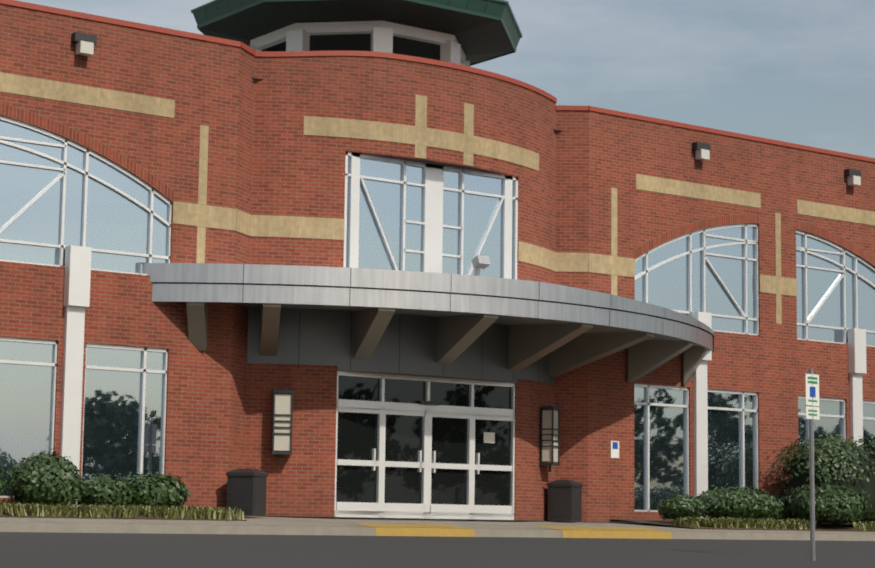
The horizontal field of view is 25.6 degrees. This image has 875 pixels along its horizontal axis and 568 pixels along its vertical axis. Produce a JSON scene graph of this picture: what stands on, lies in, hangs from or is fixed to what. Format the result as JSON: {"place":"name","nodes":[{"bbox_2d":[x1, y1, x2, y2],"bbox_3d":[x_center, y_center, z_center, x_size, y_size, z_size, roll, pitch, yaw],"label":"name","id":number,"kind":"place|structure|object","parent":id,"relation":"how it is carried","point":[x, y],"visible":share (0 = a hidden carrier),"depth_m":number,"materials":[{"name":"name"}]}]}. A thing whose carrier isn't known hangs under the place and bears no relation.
{"place":"outdoors","nodes":[
{"label":"outdoors","id":0,"kind":"place"},
{"bbox_2d":[261,34,439,60],"bbox_3d":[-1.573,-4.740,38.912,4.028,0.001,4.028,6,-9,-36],"label":"cupola window","id":1,"kind":"structure","parent":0,"point":[362,42],"depth_m":38.62,"materials":[{"name":"black glass"}]},
{"bbox_2d":[249,21,469,66],"bbox_3d":[-1.583,-3.971,38.814,4.321,1.590,4.321,6,-9,-36],"label":"white cupola frame","id":2,"kind":"object","parent":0,"point":[295,36],"visible":0.25,"depth_m":37.01,"materials":[{"name":"white paint"}]},
{"bbox_2d":[0,532,874,567],"bbox_3d":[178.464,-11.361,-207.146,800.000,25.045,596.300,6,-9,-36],"label":"road asphalt","id":3,"kind":"structure","parent":0,"point":[74,550],"depth_m":25.87,"materials":[{"name":"grey asphalt"}]},
{"bbox_2d":[805,369,819,560],"bbox_3d":[5.411,2.604,27.838,0.304,2.760,0.050,7,-9,-40],"label":"parking sign post","id":4,"kind":"object","parent":3,"relation":"on","point":[812,392],"visible":0.98,"depth_m":27.86,"materials":[{"name":"metal"}]},
{"bbox_2d":[0,516,874,540],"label":"sidewalk","id":5,"kind":"structure","parent":0,"point":[317,526],"depth_m":32.11,"materials":[{"name":"concrete"}]},
{"bbox_2d":[226,469,267,515],"bbox_3d":[-3.293,3.593,33.279,0.540,0.800,0.540,-2,-8,22],"label":"trash can","id":6,"kind":"object","parent":5,"relation":"on","point":[246,491],"visible":0.9,"depth_m":33.07,"materials":[{"name":"black plastic"}]},
{"bbox_2d":[0,4,874,523],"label":"brick walls","id":7,"kind":"structure","parent":5,"relation":"on","point":[266,156],"depth_m":35.22,"materials":[{"name":"red brick"}]},
{"bbox_2d":[271,389,293,461],"bbox_3d":[-2.760,2.521,34.228,0.380,1.280,0.310,2,-7,-9],"label":"wall sconce","id":8,"kind":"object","parent":7,"relation":"attached to","point":[282,411],"depth_m":34.12,"materials":[{"name":"beige glass"}]},
{"bbox_2d":[247,308,555,384],"bbox_3d":[-0.207,1.220,36.172,7.172,1.080,1.080,6,-9,-36],"label":"entrance panel band","id":9,"kind":"object","parent":7,"relation":"attached to","point":[325,338],"visible":0.71,"depth_m":35.14,"materials":[{"name":"grey metal"}]},
{"bbox_2d":[138,262,713,351],"bbox_3d":[0.991,0.430,36.023,13.520,0.660,2.974,6,-9,-36],"label":"entrance canopy","id":10,"kind":"object","parent":7,"relation":"attached to","point":[508,311],"visible":0.92,"depth_m":33.75,"materials":[{"name":"silver metal"}]},
{"bbox_2d":[298,310,538,384],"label":"panel joints","id":11,"kind":"object","parent":10,"relation":"on","point":[350,347],"visible":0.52,"depth_m":34.89,"materials":[{"name":"grey metal"}]},
{"bbox_2d":[154,264,709,333],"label":"canopy panel seams","id":12,"kind":"object","parent":10,"relation":"on","point":[243,284],"visible":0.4,"depth_m":33.71,"materials":[{"name":"grey metal"}]},
{"bbox_2d":[187,302,706,385],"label":"canopy beams","id":13,"kind":"structure","parent":10,"relation":"attached to","point":[566,348],"depth_m":36.27,"materials":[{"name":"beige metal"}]},
{"bbox_2d":[472,255,489,275],"bbox_3d":[0.800,-0.207,36.003,0.260,0.634,0.273,6,-9,-36],"label":"canopy security light","id":14,"kind":"object","parent":10,"relation":"on","point":[479,262],"visible":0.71,"depth_m":35.97,"materials":[{"name":"metal"}]},
{"bbox_2d":[0,116,874,519],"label":"window door frames","id":15,"kind":"structure","parent":7,"relation":"attached to","point":[432,254],"depth_m":36.07,"materials":[{"name":"white metal"}]},
{"bbox_2d":[336,376,510,505],"bbox_3d":[-0.217,3.041,35.833,4.101,2.620,0.034,6,-9,-36],"label":"door glass","id":16,"kind":"object","parent":15,"relation":"attached to","point":[356,436],"visible":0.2,"depth_m":35.75,"materials":[{"name":"glass"}]},
{"bbox_2d":[484,432,494,442],"bbox_3d":[0.985,2.928,36.716,0.260,0.200,0.006,6,-9,-36],"label":"door notice","id":17,"kind":"object","parent":16,"relation":"attached to","point":[489,437],"depth_m":36.72,"materials":[{"name":"white paper"}]},
{"bbox_2d":[419,401,438,404],"bbox_3d":[-0.163,2.216,35.877,0.400,0.070,0.070,6,-9,-36],"label":"door closer","id":18,"kind":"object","parent":15,"relation":"attached to","point":[428,402],"depth_m":35.84,"materials":[{"name":"grey metal"}]},
{"bbox_2d":[0,120,874,509],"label":"window glass","id":19,"kind":"object","parent":15,"relation":"in","point":[114,222],"visible":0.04,"depth_m":35.70,"materials":[{"name":"clear glass"}]},
{"bbox_2d":[0,72,874,323],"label":"decorative wall bands","id":20,"kind":"object","parent":7,"relation":"attached to","point":[418,135],"visible":0.98,"depth_m":35.87,"materials":[{"name":"beige stone"}]},
{"bbox_2d":[0,0,874,162],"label":"parapet coping","id":21,"kind":"object","parent":7,"relation":"on","point":[16,3],"visible":0.9,"depth_m":35.92,"materials":[{"name":"red metal"}]},
{"bbox_2d":[0,102,874,265],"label":"brick arches","id":22,"kind":"structure","parent":7,"relation":"attached to","point":[72,134],"depth_m":33.33,"materials":[{"name":"brick"}]},
{"bbox_2d":[59,245,866,523],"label":"pilasters","id":23,"kind":"object","parent":7,"relation":"attached to","point":[77,278],"visible":0.6,"depth_m":32.06,"materials":[{"name":"paint"}]},
{"bbox_2d":[71,32,860,176],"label":"floodlight hoods","id":24,"kind":"object","parent":7,"relation":"attached to","point":[76,37],"visible":0.92,"depth_m":40.88,"materials":[{"name":"black metal"}]},
{"bbox_2d":[76,41,860,185],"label":"floodlight lenses","id":25,"kind":"object","parent":7,"relation":"attached to","point":[84,48],"visible":0.88,"depth_m":40.88,"materials":[{"name":"white glass"}]},
{"bbox_2d":[540,406,560,471],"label":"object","id":26,"kind":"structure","parent":7,"relation":"attached to","point":[550,439],"depth_m":37.75,"materials":[{"name":"beige glass"}]},
{"bbox_2d":[611,441,618,457],"bbox_3d":[3.581,3.340,38.897,0.220,0.340,0.012,6,-9,-36],"label":"sign plate","id":27,"kind":"object","parent":7,"relation":"attached to","point":[614,453],"depth_m":38.88,"materials":[{"name":"white plastic"}]},
{"bbox_2d":[613,442,617,448],"bbox_3d":[3.587,3.260,38.901,0.140,0.140,0.004,6,-9,-36],"label":"sign symbol","id":28,"kind":"object","parent":27,"relation":"on","point":[615,445],"depth_m":38.90,"materials":[{"name":"blue plastic"}]},
{"bbox_2d":[0,512,874,531],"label":"mulch beds","id":29,"kind":"object","parent":5,"relation":"on","point":[834,527],"visible":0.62,"depth_m":37.55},
{"bbox_2d":[0,468,9,501],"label":"shrub","id":30,"kind":"object","parent":29,"relation":"on","point":[2,482],"visible":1,"depth_m":29.65,"materials":[{"name":"green plant"}]},
{"bbox_2d":[4,448,88,505],"bbox_3d":[-6.222,3.094,30.482,1.288,0.996,1.361,-1,-7,14],"label":"shrub","id":31,"kind":"object","parent":29,"relation":"on","point":[44,478],"visible":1,"depth_m":30.10,"materials":[{"name":"green plant"}]},
{"bbox_2d":[76,473,132,506],"bbox_3d":[-5.393,3.358,31.190,0.971,0.628,0.991,-4,-9,36],"label":"shrub","id":32,"kind":"object","parent":29,"relation":"on","point":[112,490],"visible":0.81,"depth_m":30.89,"materials":[{"name":"green plant"}]},
{"bbox_2d":[0,502,243,519],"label":"liriope","id":33,"kind":"object","parent":29,"relation":"on","point":[81,510],"visible":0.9,"depth_m":30.39,"materials":[{"name":"green plant"}]},
{"bbox_2d":[125,471,192,507],"bbox_3d":[-4.680,3.421,31.732,1.216,0.663,1.120,6,-9,-36],"label":"shrub","id":34,"kind":"object","parent":29,"relation":"on","point":[155,490],"visible":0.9,"depth_m":31.39,"materials":[{"name":"green plant"}]},
{"bbox_2d":[657,493,709,520],"bbox_3d":[4.847,4.425,38.213,1.012,0.555,1.161,6,-9,-36],"label":"shrub","id":35,"kind":"object","parent":29,"relation":"on","point":[679,506],"visible":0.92,"depth_m":37.91,"materials":[{"name":"green plant"}]},
{"bbox_2d":[695,484,785,519],"bbox_3d":[6.064,4.433,38.996,2.396,0.801,1.563,6,-9,-36],"label":"shrub","id":36,"kind":"object","parent":29,"relation":"on","point":[746,502],"visible":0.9,"depth_m":38.45,"materials":[{"name":"green plant"}]},
{"bbox_2d":[671,516,822,528],"bbox_3d":[6.173,4.724,38.174,3.799,0.250,1.060,6,-9,-36],"label":"liriope","id":37,"kind":"object","parent":29,"relation":"on","point":[750,522],"visible":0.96,"depth_m":37.87,"materials":[{"name":"green plant"}]},
{"bbox_2d":[765,428,874,524],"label":"shrub","id":38,"kind":"object","parent":29,"relation":"on","point":[850,465],"visible":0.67,"depth_m":40.42,"materials":[{"name":"green plant"}]},
{"bbox_2d":[786,482,871,521],"bbox_3d":[8.044,4.473,39.667,2.251,0.870,1.541,6,-9,-36],"label":"shrub","id":39,"kind":"object","parent":29,"relation":"on","point":[834,504],"visible":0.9,"depth_m":39.17,"materials":[{"name":"green plant"}]},
{"bbox_2d":[852,521,874,530],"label":"liriope","id":40,"kind":"object","parent":29,"relation":"on","point":[870,526],"visible":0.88,"depth_m":39.83,"materials":[{"name":"plant"}]},
{"bbox_2d":[355,523,671,538],"bbox_3d":[1.454,4.312,33.571,7.250,0.210,1.626,6,-9,-36],"label":"yellow curb paint","id":41,"kind":"object","parent":5,"relation":"on","point":[457,531],"visible":0.8,"depth_m":33.16,"materials":[{"name":"yellow paint"}]},
{"bbox_2d":[547,480,582,520],"bbox_3d":[2.500,4.250,37.846,0.540,0.800,0.540,-3,-8,28],"label":"trash can","id":42,"kind":"object","parent":5,"relation":"on","point":[564,500],"visible":1,"depth_m":37.64,"materials":[{"name":"black plastic"}]},
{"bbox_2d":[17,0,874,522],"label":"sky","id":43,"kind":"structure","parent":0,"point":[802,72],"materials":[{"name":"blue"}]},
{"bbox_3d":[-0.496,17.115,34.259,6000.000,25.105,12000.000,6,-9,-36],"label":"ground","id":44,"kind":"structure","parent":0,"visible":0},
{"bbox_2d":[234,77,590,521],"bbox_3d":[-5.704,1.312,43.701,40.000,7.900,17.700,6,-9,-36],"label":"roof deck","id":45,"kind":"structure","parent":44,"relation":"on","point":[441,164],"depth_m":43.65,"materials":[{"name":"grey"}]},
{"bbox_2d":[192,0,520,46],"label":"roof fascia","id":46,"kind":"structure","parent":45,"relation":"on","point":[499,9],"depth_m":37.20,"materials":[{"name":"green metal"}]},
{"bbox_2d":[199,0,514,64],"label":"roof soffit","id":47,"kind":"structure","parent":46,"relation":"attached to","point":[479,38],"depth_m":37.02,"materials":[{"name":"green metal"}]},
{"bbox_2d":[191,0,522,65],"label":"cupola eave trim","id":48,"kind":"structure","parent":46,"relation":"attached to","point":[416,1],"depth_m":37.08,"materials":[{"name":"green metal"}]},
{"bbox_2d":[202,0,519,39],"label":"cupola standing seams","id":49,"kind":"object","parent":46,"relation":"on","point":[432,1],"visible":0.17,"depth_m":37.13,"materials":[{"name":"green metal"}]}
]}

